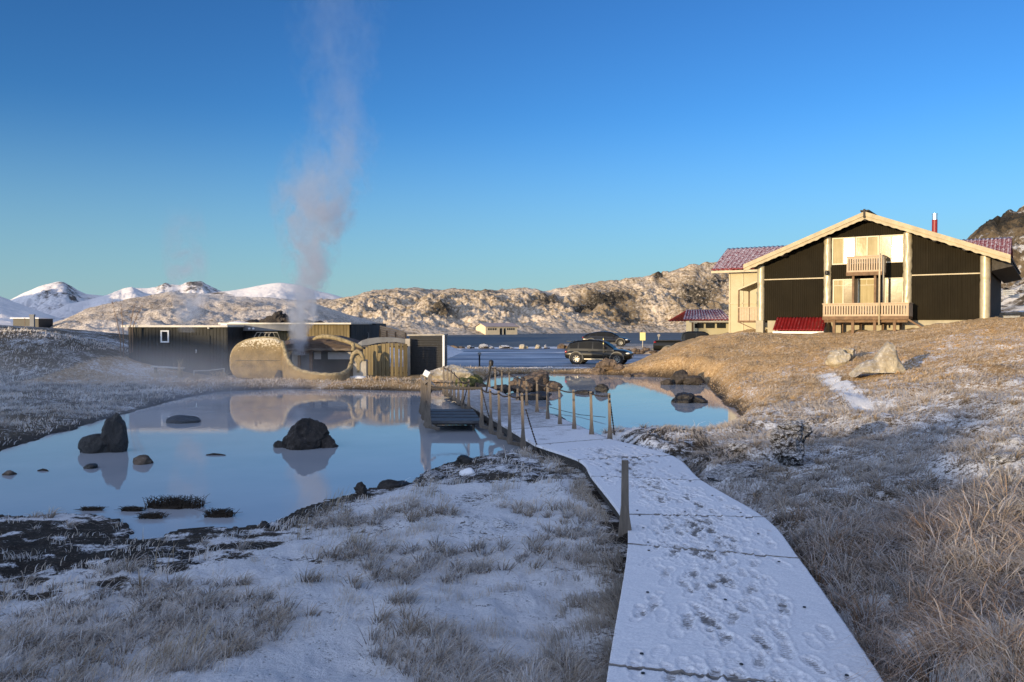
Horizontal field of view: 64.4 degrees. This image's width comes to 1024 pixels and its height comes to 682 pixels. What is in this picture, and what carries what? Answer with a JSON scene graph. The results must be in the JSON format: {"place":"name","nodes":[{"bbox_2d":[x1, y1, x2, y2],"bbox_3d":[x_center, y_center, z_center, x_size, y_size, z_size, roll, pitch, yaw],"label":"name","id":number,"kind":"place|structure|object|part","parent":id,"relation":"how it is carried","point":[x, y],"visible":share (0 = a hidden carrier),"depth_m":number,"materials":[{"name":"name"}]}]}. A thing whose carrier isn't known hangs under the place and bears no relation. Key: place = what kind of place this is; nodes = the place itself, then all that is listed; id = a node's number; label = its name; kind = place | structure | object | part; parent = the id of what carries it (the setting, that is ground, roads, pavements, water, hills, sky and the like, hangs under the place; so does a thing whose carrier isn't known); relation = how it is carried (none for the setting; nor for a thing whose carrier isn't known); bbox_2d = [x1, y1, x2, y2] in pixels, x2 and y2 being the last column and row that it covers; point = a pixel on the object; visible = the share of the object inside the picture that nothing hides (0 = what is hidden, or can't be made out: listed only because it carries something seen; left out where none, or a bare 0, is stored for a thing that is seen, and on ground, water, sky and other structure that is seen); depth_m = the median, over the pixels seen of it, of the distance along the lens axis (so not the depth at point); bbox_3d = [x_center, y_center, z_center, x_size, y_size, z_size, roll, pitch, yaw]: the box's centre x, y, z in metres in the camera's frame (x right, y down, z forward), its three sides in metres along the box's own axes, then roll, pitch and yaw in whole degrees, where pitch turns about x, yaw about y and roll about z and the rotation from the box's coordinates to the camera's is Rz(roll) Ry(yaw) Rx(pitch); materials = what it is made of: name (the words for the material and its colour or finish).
{"place":"outdoors","nodes":[
{"label":"outdoors","id":0,"kind":"place"},
{"bbox_2d":[0,296,63,324],"bbox_3d":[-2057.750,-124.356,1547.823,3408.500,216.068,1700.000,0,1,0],"label":"shaded mountain","id":1,"kind":"structure","parent":0,"point":[9,309],"depth_m":1023.86,"materials":[{"name":"white snow"}]},
{"bbox_2d":[11,282,101,313],"bbox_3d":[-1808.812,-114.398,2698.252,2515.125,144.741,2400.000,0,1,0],"label":"snow mountain","id":2,"kind":"structure","parent":0,"point":[50,298],"depth_m":2275.01,"materials":[{"name":"white snow"}]},
{"bbox_2d":[49,287,151,318],"bbox_3d":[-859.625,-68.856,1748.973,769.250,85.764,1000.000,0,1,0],"label":"shaded ridge","id":3,"kind":"structure","parent":0,"point":[67,310],"depth_m":1547.70,"materials":[{"name":"white snow"}]},
{"bbox_2d":[136,281,221,294],"bbox_3d":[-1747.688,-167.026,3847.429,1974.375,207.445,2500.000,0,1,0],"label":"snowy mountain","id":4,"kind":"structure","parent":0,"point":[199,287],"depth_m":3519.54,"materials":[{"name":"white snow"}]},
{"bbox_2d":[50,292,392,342],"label":"snowy hill","id":5,"kind":"structure","parent":0,"point":[170,308],"depth_m":105.29,"materials":[{"name":"white snow"}]},
{"bbox_2d":[206,283,341,300],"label":"snow ridge","id":6,"kind":"structure","parent":0,"point":[287,291],"depth_m":757.01,"materials":[{"name":"white snow"}]},
{"bbox_2d":[0,374,739,539],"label":"pond water","id":7,"kind":"structure","parent":0,"point":[254,476],"depth_m":17.92,"materials":[{"name":"blue liquid"}]},
{"bbox_2d":[2,470,16,475],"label":"rock","id":8,"kind":"object","parent":7,"relation":"in","point":[8,472],"visible":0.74,"depth_m":14.85,"materials":[{"name":"stone"}]},
{"bbox_2d":[73,506,104,510],"bbox_3d":[-6.237,2.494,12.061,0.492,0.080,0.263,0,1,0],"label":"weed clump","id":9,"kind":"object","parent":7,"relation":"on","point":[92,508],"visible":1,"depth_m":12.02,"materials":[{"name":"black plant"}]},
{"bbox_2d":[83,463,97,468],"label":"rock","id":10,"kind":"object","parent":7,"relation":"in","point":[91,466],"visible":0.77,"depth_m":15.54,"materials":[{"name":"grey stone"}]},
{"bbox_2d":[78,413,128,453],"bbox_3d":[-8.854,2.143,17.626,1.026,1.170,0.614,0,1,0],"label":"rock","id":11,"kind":"object","parent":7,"relation":"in","point":[112,437],"visible":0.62,"depth_m":17.48,"materials":[{"name":"grey stone"}]},
{"bbox_2d":[117,505,146,511],"bbox_3d":[-5.620,2.490,12.019,0.516,0.096,0.260,0,1,0],"label":"weed clump","id":12,"kind":"object","parent":7,"relation":"on","point":[133,508],"visible":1,"depth_m":11.99,"materials":[{"name":"plant"}]},
{"bbox_2d":[133,455,152,464],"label":"rock","id":13,"kind":"object","parent":7,"relation":"in","point":[142,459],"visible":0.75,"depth_m":16.01,"materials":[{"name":"grey stone"}]},
{"bbox_2d":[135,511,168,518],"bbox_3d":[-5.117,2.493,11.566,0.508,0.112,0.374,-1,1,-24],"label":"weed clump","id":14,"kind":"object","parent":7,"relation":"on","point":[153,515],"visible":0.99,"depth_m":11.53,"materials":[{"name":"black plant"}]},
{"bbox_2d":[142,494,209,508],"bbox_3d":[-5.063,2.453,12.269,1.020,0.249,0.448,0,1,0],"label":"weed clump","id":15,"kind":"object","parent":7,"relation":"in","point":[178,502],"visible":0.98,"depth_m":12.19,"materials":[{"name":"black plant"}]},
{"bbox_2d":[166,415,200,423],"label":"rock","id":16,"kind":"object","parent":7,"relation":"in","point":[179,419],"visible":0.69,"depth_m":22.76,"materials":[{"name":"grey stone"}]},
{"bbox_2d":[195,507,239,517],"bbox_3d":[-4.219,2.477,11.689,0.699,0.166,0.348,0,1,0],"label":"weed clump","id":17,"kind":"object","parent":7,"relation":"on","point":[214,513],"visible":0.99,"depth_m":11.63,"materials":[{"name":"plant"}]},
{"bbox_2d":[258,521,269,527],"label":"rock","id":18,"kind":"object","parent":7,"relation":"on","point":[262,524],"visible":0.8,"depth_m":10.95,"materials":[{"name":"grey stone"}]},
{"bbox_2d":[273,440,282,447],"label":"rock","id":19,"kind":"object","parent":7,"relation":"in","point":[277,444],"visible":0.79,"depth_m":18.19,"materials":[{"name":"stone"}]},
{"bbox_2d":[282,418,337,449],"bbox_3d":[-4.553,2.244,18.295,1.074,1.027,1.138,1,1,39],"label":"rock","id":20,"kind":"object","parent":7,"relation":"in","point":[306,433],"visible":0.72,"depth_m":18.08,"materials":[{"name":"black stone"}]},
{"bbox_2d":[354,481,366,494],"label":"rock","id":21,"kind":"object","parent":7,"relation":"in","point":[360,488],"visible":0.91,"depth_m":13.02,"materials":[{"name":"grey stone"}]},
{"bbox_2d":[422,470,443,481],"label":"rock","id":22,"kind":"object","parent":7,"relation":"in","point":[434,475],"visible":0.69,"depth_m":14.07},
{"bbox_2d":[424,365,473,381],"bbox_3d":[-2.884,1.587,36.293,2.398,1.068,1.350,0,1,0],"label":"rock","id":23,"kind":"object","parent":7,"relation":"in","point":[459,371],"visible":0.43,"depth_m":35.78,"materials":[{"name":"beige stone"}]},
{"bbox_2d":[453,455,472,464],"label":"rock","id":24,"kind":"object","parent":7,"relation":"in","point":[463,459],"visible":0.62,"depth_m":15.56,"materials":[{"name":"black stone"}]},
{"bbox_2d":[455,374,483,386],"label":"rock","id":25,"kind":"object","parent":7,"relation":"in","point":[475,378],"visible":0.44,"depth_m":35.63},
{"bbox_2d":[474,382,485,386],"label":"rock","id":26,"kind":"object","parent":7,"relation":"in","point":[477,384],"visible":0.23,"depth_m":35.21,"materials":[{"name":"stone"}]},
{"bbox_2d":[491,384,512,393],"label":"rock","id":27,"kind":"object","parent":7,"relation":"in","point":[505,387],"visible":0.37,"depth_m":32.14,"materials":[{"name":"grey stone"}]},
{"bbox_2d":[510,377,534,392],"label":"rock","id":28,"kind":"object","parent":7,"relation":"in","point":[521,384],"visible":0.68,"depth_m":32.83,"materials":[{"name":"stone"}]},
{"bbox_2d":[519,391,551,399],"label":"rock","id":29,"kind":"object","parent":7,"relation":"in","point":[541,395],"visible":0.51,"depth_m":29.70,"materials":[{"name":"grey stone"}]},
{"bbox_2d":[521,370,562,391],"bbox_3d":[1.225,1.725,33.787,1.813,1.046,1.149,0,1,0],"label":"rock","id":30,"kind":"object","parent":7,"relation":"in","point":[541,377],"visible":0.66,"depth_m":33.52,"materials":[{"name":"stone"}]},
{"bbox_2d":[575,390,593,393],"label":"rock","id":31,"kind":"object","parent":7,"relation":"in","point":[582,391],"visible":0.52,"depth_m":32.40,"materials":[{"name":"stone"}]},
{"bbox_2d":[595,384,608,392],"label":"rock","id":32,"kind":"object","parent":7,"relation":"in","point":[601,388],"visible":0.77,"depth_m":32.96,"materials":[{"name":"stone"}]},
{"bbox_2d":[590,358,623,374],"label":"rock","id":33,"kind":"object","parent":7,"relation":"in","point":[604,365],"visible":0.84,"depth_m":44.88,"materials":[{"name":"brown stone"}]},
{"bbox_2d":[624,372,646,376],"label":"rock","id":34,"kind":"object","parent":7,"relation":"in","point":[635,374],"visible":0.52,"depth_m":43.28,"materials":[{"name":"stone"}]},
{"bbox_2d":[660,369,704,384],"bbox_3d":[7.832,1.751,37.482,2.056,0.881,1.089,0,1,0],"label":"rock","id":35,"kind":"object","parent":7,"relation":"in","point":[679,377],"visible":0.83,"depth_m":37.20,"materials":[{"name":"stone"}]},
{"bbox_2d":[671,392,707,402],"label":"rock","id":36,"kind":"object","parent":7,"relation":"in","point":[683,397],"visible":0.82,"depth_m":28.57,"materials":[{"name":"grey stone"}]},
{"bbox_2d":[0,311,1023,681],"bbox_3d":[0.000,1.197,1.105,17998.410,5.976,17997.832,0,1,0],"label":"ground","id":37,"kind":"structure","parent":0,"point":[324,653],"depth_m":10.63,"materials":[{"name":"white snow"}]},
{"bbox_2d":[29,314,35,326],"bbox_3d":[-34.220,-0.751,57.997,0.360,2.282,0.200,0,1,0],"label":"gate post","id":38,"kind":"object","parent":37,"relation":"on","point":[32,320],"visible":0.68,"depth_m":57.91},
{"bbox_2d":[10,318,55,327],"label":"flat shed","id":39,"kind":"structure","parent":37,"relation":"on","point":[44,322],"depth_m":94.98,"materials":[{"name":"black metal"}]},
{"bbox_2d":[111,298,120,356],"bbox_3d":[-20.226,-0.556,41.364,0.550,3.306,0.308,0,1,21],"label":"bare sapling","id":40,"kind":"object","parent":37,"relation":"on","point":[118,327],"visible":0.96,"depth_m":41.38,"materials":[{"name":"plant"}]},
{"bbox_2d":[120,304,123,357],"bbox_3d":[-19.865,-0.596,41.424,0.329,3.332,0.217,0,1,0],"label":"bare sapling","id":41,"kind":"object","parent":37,"relation":"on","point":[122,329],"visible":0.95,"depth_m":41.44,"materials":[{"name":"plant"}]},
{"bbox_2d":[129,304,134,352],"bbox_3d":[-19.315,-0.696,41.483,0.437,2.650,0.326,0,1,0],"label":"bare sapling","id":42,"kind":"object","parent":37,"relation":"on","point":[130,328],"visible":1,"depth_m":41.49,"materials":[{"name":"plant"}]},
{"bbox_2d":[132,303,142,351],"bbox_3d":[-19.102,-0.712,41.535,0.658,2.577,0.291,0,1,0],"label":"bare sapling","id":43,"kind":"object","parent":37,"relation":"on","point":[133,325],"visible":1,"depth_m":41.53,"materials":[{"name":"plant"}]},
{"bbox_2d":[150,366,184,372],"bbox_3d":[-16.738,1.494,39.538,1.584,0.581,0.260,0,1,0],"label":"plank bench","id":44,"kind":"object","parent":37,"relation":"on","point":[156,367],"visible":0.64,"depth_m":39.41,"materials":[{"name":"grey wood"}]},
{"bbox_2d":[173,359,184,377],"bbox_3d":[-15.643,1.272,38.399,0.573,0.944,0.404,0,1,0],"label":"dry grass clump","id":45,"kind":"object","parent":37,"relation":"on","point":[179,372],"visible":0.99,"depth_m":38.32,"materials":[{"name":"plant"}]},
{"bbox_2d":[193,368,224,375],"bbox_3d":[-14.849,1.536,39.839,1.546,0.435,0.060,0,1,0],"label":"rail","id":46,"kind":"object","parent":37,"relation":"on","point":[207,370],"visible":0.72,"depth_m":39.82,"materials":[{"name":"grey wood"}]},
{"bbox_2d":[221,321,248,324],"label":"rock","id":47,"kind":"object","parent":37,"relation":"on","point":[235,322],"visible":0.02,"depth_m":59.50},
{"bbox_2d":[121,323,385,375],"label":"spa building","id":48,"kind":"structure","parent":37,"relation":"on","point":[202,347],"depth_m":41.99,"materials":[{"name":"black wood"}]},
{"bbox_2d":[160,330,168,342],"bbox_3d":[-17.909,-0.235,41.944,0.433,0.630,0.090,0,1,0],"label":"window","id":49,"kind":"structure","parent":48,"relation":"in","point":[164,334],"depth_m":41.90,"materials":[{"name":"white glass"}]},
{"bbox_2d":[190,335,209,373],"bbox_3d":[-16.091,0.712,41.928,1.000,2.000,0.120,0,1,0],"label":"door","id":50,"kind":"structure","parent":48,"relation":"in","point":[199,344],"depth_m":41.93,"materials":[{"name":"grey wood"}]},
{"bbox_2d":[245,310,289,322],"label":"rock","id":51,"kind":"object","parent":37,"relation":"on","point":[278,317],"visible":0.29,"depth_m":60.32,"materials":[{"name":"brown stone"}]},
{"bbox_2d":[230,336,358,381],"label":"shaped wall","id":52,"kind":"structure","parent":37,"relation":"on","point":[261,357],"depth_m":37.53,"materials":[{"name":"concrete"}]},
{"bbox_2d":[93,472,523,681],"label":"grass stalks","id":53,"kind":"object","parent":37,"relation":"on","point":[298,533],"depth_m":6.74,"materials":[{"name":"beige plant"}]},
{"bbox_2d":[299,319,324,322],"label":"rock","id":54,"kind":"object","parent":37,"relation":"on","point":[305,321],"visible":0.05,"depth_m":58.02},
{"bbox_2d":[285,334,370,372],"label":"bathhouse","id":55,"kind":"structure","parent":37,"relation":"on","point":[322,353],"depth_m":40.04,"materials":[{"name":"grey wood"}]},
{"bbox_2d":[301,353,308,369],"bbox_3d":[-10.175,1.061,40.079,0.440,0.915,0.060,0,1,0],"label":"door","id":56,"kind":"structure","parent":55,"relation":"in","point":[304,356],"depth_m":40.05,"materials":[{"name":"grey"}]},
{"bbox_2d":[314,352,320,358],"bbox_3d":[-9.587,0.723,40.092,0.325,0.350,0.050,0,1,0],"label":"window","id":57,"kind":"structure","parent":55,"relation":"in","point":[317,355],"depth_m":40.07,"materials":[{"name":"glass"}]},
{"bbox_2d":[328,352,350,358],"bbox_3d":[-8.513,0.723,40.092,1.125,0.350,0.050,0,1,0],"label":"window","id":58,"kind":"structure","parent":55,"relation":"in","point":[331,355],"depth_m":40.07,"materials":[{"name":"glass"}]},
{"bbox_2d":[349,343,367,378],"bbox_3d":[-7.008,0.917,36.945,0.823,1.664,0.712,0,1,0],"label":"stone pedestal","id":59,"kind":"object","parent":37,"relation":"on","point":[360,367],"visible":0.85,"depth_m":36.93,"materials":[{"name":"beige stone"}]},
{"bbox_2d":[357,337,410,376],"bbox_3d":[-6.180,0.836,38.894,2.558,2.023,1.761,0,1,0],"label":"board fence","id":60,"kind":"object","parent":37,"relation":"on","point":[377,357],"visible":0.84,"depth_m":38.19,"materials":[{"name":"brown wood"}]},
{"bbox_2d":[379,325,406,349],"bbox_3d":[-7.326,0.371,49.980,1.678,2.660,0.105,0,1,0],"label":"timber fence","id":61,"kind":"object","parent":37,"relation":"on","point":[386,333],"visible":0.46,"depth_m":49.98,"materials":[{"name":"brown wood"}]},
{"bbox_2d":[377,479,409,487],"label":"rock","id":62,"kind":"object","parent":37,"relation":"on","point":[389,483],"visible":0.77,"depth_m":13.63,"materials":[{"name":"grey stone"}]},
{"bbox_2d":[407,334,447,374],"bbox_3d":[-4.193,0.699,41.288,1.814,2.150,3.472,0,1,0],"label":"slatted screen","id":63,"kind":"object","parent":37,"relation":"on","point":[428,352],"visible":0.73,"depth_m":39.61,"materials":[{"name":"black wood"}]},
{"bbox_2d":[459,468,474,475],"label":"rock","id":64,"kind":"object","parent":37,"relation":"on","point":[469,470],"visible":0.68,"depth_m":14.43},
{"bbox_2d":[419,366,614,452],"bbox_3d":[-0.018,1.782,24.344,5.412,1.964,15.694,0,1,0],"label":"footbridge","id":65,"kind":"object","parent":37,"relation":"on","point":[524,424],"visible":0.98,"depth_m":20.60,"materials":[{"name":"brown wood"}]},
{"bbox_2d":[423,370,430,377],"bbox_3d":[-2.459,1.033,23.425,0.222,0.414,0.100,0,1,0],"label":"lamp box","id":66,"kind":"object","parent":65,"relation":"attached to","point":[426,373],"visible":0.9,"depth_m":23.37,"materials":[{"name":"white glass"}]},
{"bbox_2d":[485,360,493,391],"bbox_3d":[-0.814,1.272,29.474,0.167,1.201,0.554,0,1,-19],"label":"garden lamp","id":67,"kind":"object","parent":65,"relation":"on","point":[491,362],"visible":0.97,"depth_m":29.37,"materials":[{"name":"black metal"}]},
{"bbox_2d":[447,348,650,366],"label":"parking lot","id":68,"kind":"structure","parent":37,"relation":"on","point":[528,357],"depth_m":62.37,"materials":[{"name":"grey asphalt"}]},
{"bbox_2d":[478,344,493,348],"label":"rock","id":69,"kind":"object","parent":68,"relation":"on","point":[483,346],"visible":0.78,"depth_m":88.10,"materials":[{"name":"stone"}]},
{"bbox_2d":[499,345,513,348],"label":"rock","id":70,"kind":"object","parent":68,"relation":"on","point":[503,346],"visible":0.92,"depth_m":88.53,"materials":[{"name":"stone"}]},
{"bbox_2d":[519,344,527,348],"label":"rock","id":71,"kind":"object","parent":68,"relation":"on","point":[522,346],"visible":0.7,"depth_m":88.11,"materials":[{"name":"stone"}]},
{"bbox_2d":[557,343,567,348],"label":"rock","id":72,"kind":"object","parent":68,"relation":"on","point":[560,346],"visible":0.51,"depth_m":88.49,"materials":[{"name":"stone"}]},
{"bbox_2d":[565,339,633,363],"bbox_3d":[5.778,0.740,53.616,4.380,1.656,2.279,0,1,17],"label":"suv","id":73,"kind":"object","parent":68,"relation":"on","point":[580,351],"visible":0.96,"depth_m":52.93,"materials":[{"name":"green paint"}]},
{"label":"side window","id":74,"kind":"part","parent":73,"relation":"part of","materials":[{"name":"black glass"}]},
{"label":"side window","id":75,"kind":"part","parent":73,"relation":"part of","materials":[{"name":"black glass"}]},
{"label":"side window","id":76,"kind":"part","parent":73,"relation":"part of","materials":[{"name":"black glass"}]},
{"bbox_2d":[651,331,708,350],"bbox_3d":[13.560,0.335,61.624,5.900,2.146,2.359,0,1,9],"label":"pickup","id":77,"kind":"object","parent":68,"relation":"on","point":[658,345],"visible":0.21,"depth_m":61.00,"materials":[{"name":"black paint"}]},
{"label":"side window","id":78,"kind":"part","parent":77,"relation":"part of","materials":[{"name":"black glass"}]},
{"bbox_2d":[668,309,728,334],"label":"red roofed shed","id":79,"kind":"structure","parent":68,"relation":"on","point":[698,320],"depth_m":66.50,"materials":[{"name":"grey wood"}]},
{"bbox_2d":[695,324,702,327],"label":"window","id":80,"kind":"structure","parent":79,"relation":"in","point":[696,325],"depth_m":66.40,"materials":[{"name":"black glass"}]},
{"bbox_2d":[706,324,713,327],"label":"window","id":81,"kind":"structure","parent":79,"relation":"in","point":[707,325],"depth_m":66.40,"materials":[{"name":"black glass"}]},
{"bbox_2d":[717,324,724,327],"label":"window","id":82,"kind":"structure","parent":79,"relation":"in","point":[718,325],"depth_m":66.40,"materials":[{"name":"black glass"}]},
{"bbox_2d":[536,439,883,681],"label":"boardwalk","id":83,"kind":"structure","parent":37,"relation":"on","point":[718,586],"depth_m":6.93,"materials":[{"name":"white wood"}]},
{"bbox_2d":[703,460,764,480],"bbox_3d":[3.600,2.079,12.976,1.115,0.276,0.694,0,1,0],"label":"rock","id":84,"kind":"object","parent":37,"relation":"on","point":[744,467],"visible":0.77,"depth_m":12.87,"materials":[{"name":"grey stone"}]},
{"bbox_2d":[727,441,753,451],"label":"rock","id":85,"kind":"object","parent":37,"relation":"on","point":[734,445],"visible":0.77,"depth_m":14.14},
{"bbox_2d":[769,418,812,465],"bbox_3d":[4.565,1.689,13.218,0.684,0.829,0.597,0,1,0],"label":"rock","id":86,"kind":"object","parent":37,"relation":"on","point":[787,440],"visible":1,"depth_m":13.09,"materials":[{"name":"grey stone"}]},
{"bbox_2d":[825,348,855,367],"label":"rock","id":87,"kind":"object","parent":37,"relation":"on","point":[838,357],"visible":0.91,"depth_m":30.86,"materials":[{"name":"beige stone"}]},
{"bbox_2d":[711,209,1021,333],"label":"chalet house","id":88,"kind":"structure","parent":37,"relation":"on","point":[868,270],"depth_m":52.12,"materials":[{"name":"black roof wood"},{"name":"pale concrete"},{"name":"brown timber"}]},
{"bbox_2d":[833,279,851,302],"bbox_3d":[21.602,-3.184,52.998,1.284,1.696,0.090,1,1,33],"label":"window","id":89,"kind":"structure","parent":88,"relation":"in","point":[842,289],"depth_m":53.02,"materials":[{"name":"beige glass"}]},
{"bbox_2d":[832,237,854,264],"bbox_3d":[21.601,-5.861,52.945,1.409,1.754,0.090,1,1,33],"label":"window","id":90,"kind":"structure","parent":88,"relation":"in","point":[843,247],"depth_m":52.98,"materials":[{"name":"white glass"}]},
{"bbox_2d":[858,278,873,312],"bbox_3d":[22.787,-2.919,52.221,1.064,2.196,0.093,1,1,33],"label":"door","id":91,"kind":"structure","parent":88,"relation":"in","point":[865,286],"depth_m":52.24,"materials":[{"name":"beige glass"}]},
{"bbox_2d":[855,236,878,263],"bbox_3d":[22.797,-5.845,52.154,1.398,1.754,0.090,1,1,33],"label":"window","id":92,"kind":"structure","parent":88,"relation":"in","point":[865,245],"depth_m":52.13,"materials":[{"name":"beige glass"}]},
{"bbox_2d":[879,234,903,262],"bbox_3d":[23.994,-5.829,51.361,1.415,1.754,0.090,1,1,33],"label":"window","id":93,"kind":"structure","parent":88,"relation":"in","point":[894,253],"depth_m":51.33,"materials":[{"name":"white glass"}]},
{"bbox_2d":[885,277,902,302],"bbox_3d":[24.131,-3.151,51.324,1.087,1.696,0.090,1,1,33],"label":"window","id":94,"kind":"structure","parent":88,"relation":"in","point":[893,286],"depth_m":51.34,"materials":[{"name":"beige glass"}]},
{"bbox_2d":[849,341,905,376],"bbox_3d":[11.539,0.574,25.598,1.676,1.137,0.874,0,1,0],"label":"rock","id":95,"kind":"object","parent":37,"relation":"on","point":[885,359],"visible":0.95,"depth_m":25.26,"materials":[{"name":"beige stone"}]},
{"bbox_2d":[969,481,998,491],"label":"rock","id":96,"kind":"object","parent":37,"relation":"on","point":[983,484],"visible":0.17,"depth_m":10.21,"materials":[{"name":"stone"}]},
{"bbox_2d":[985,452,1016,464],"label":"rock","id":97,"kind":"object","parent":37,"relation":"on","point":[995,457],"visible":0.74,"depth_m":10.74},
{"bbox_2d":[996,316,1019,317],"bbox_3d":[31.415,-1.511,51.480,1.000,0.182,0.900,0,1,0],"label":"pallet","id":98,"kind":"object","parent":37,"relation":"on","point":[1007,316],"visible":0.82,"depth_m":51.05,"materials":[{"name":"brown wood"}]},
{"bbox_2d":[0,0,1023,299],"label":"sky","id":99,"kind":"structure","parent":0,"point":[342,148],"materials":[{"name":"blue"}]},
{"bbox_2d":[295,262,729,335],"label":"lava hill","id":100,"kind":"structure","parent":0,"point":[655,302],"depth_m":310.42,"materials":[{"name":"brown stone"}]},
{"bbox_2d":[474,323,518,334],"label":"lake hut","id":101,"kind":"object","parent":100,"relation":"on","point":[497,328],"visible":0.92,"depth_m":224.83,"materials":[{"name":"beige wood"}]},
{"bbox_2d":[397,332,682,346],"bbox_3d":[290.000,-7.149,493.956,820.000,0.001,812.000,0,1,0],"label":"lake water","id":102,"kind":"structure","parent":0,"point":[541,340],"depth_m":161.35,"materials":[{"name":"blue liquid"}]},
{"bbox_2d":[563,344,657,353],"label":"earth terrace","id":103,"kind":"structure","parent":0,"point":[632,346],"depth_m":79.58,"materials":[{"name":"brown soil"}]},
{"bbox_2d":[582,331,630,346],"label":"sedan","id":104,"kind":"object","parent":103,"relation":"on","point":[613,338],"visible":0.82,"depth_m":79.71,"materials":[{"name":"grey paint"}]},
{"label":"side window","id":105,"kind":"part","parent":104,"relation":"part of","materials":[{"name":"black glass"}]},
{"bbox_2d":[618,347,656,353],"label":"rubble wall","id":106,"kind":"structure","parent":103,"relation":"on","point":[643,350],"depth_m":71.71,"materials":[{"name":"grey stone"}]},
{"bbox_2d":[640,332,645,346],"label":"yellow sign","id":107,"kind":"object","parent":103,"relation":"on","point":[642,336],"visible":0.93,"depth_m":75.48,"materials":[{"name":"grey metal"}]},
{"bbox_2d":[967,205,1023,311],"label":"heath mountain","id":108,"kind":"structure","parent":0,"point":[1008,223],"depth_m":183.31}
]}

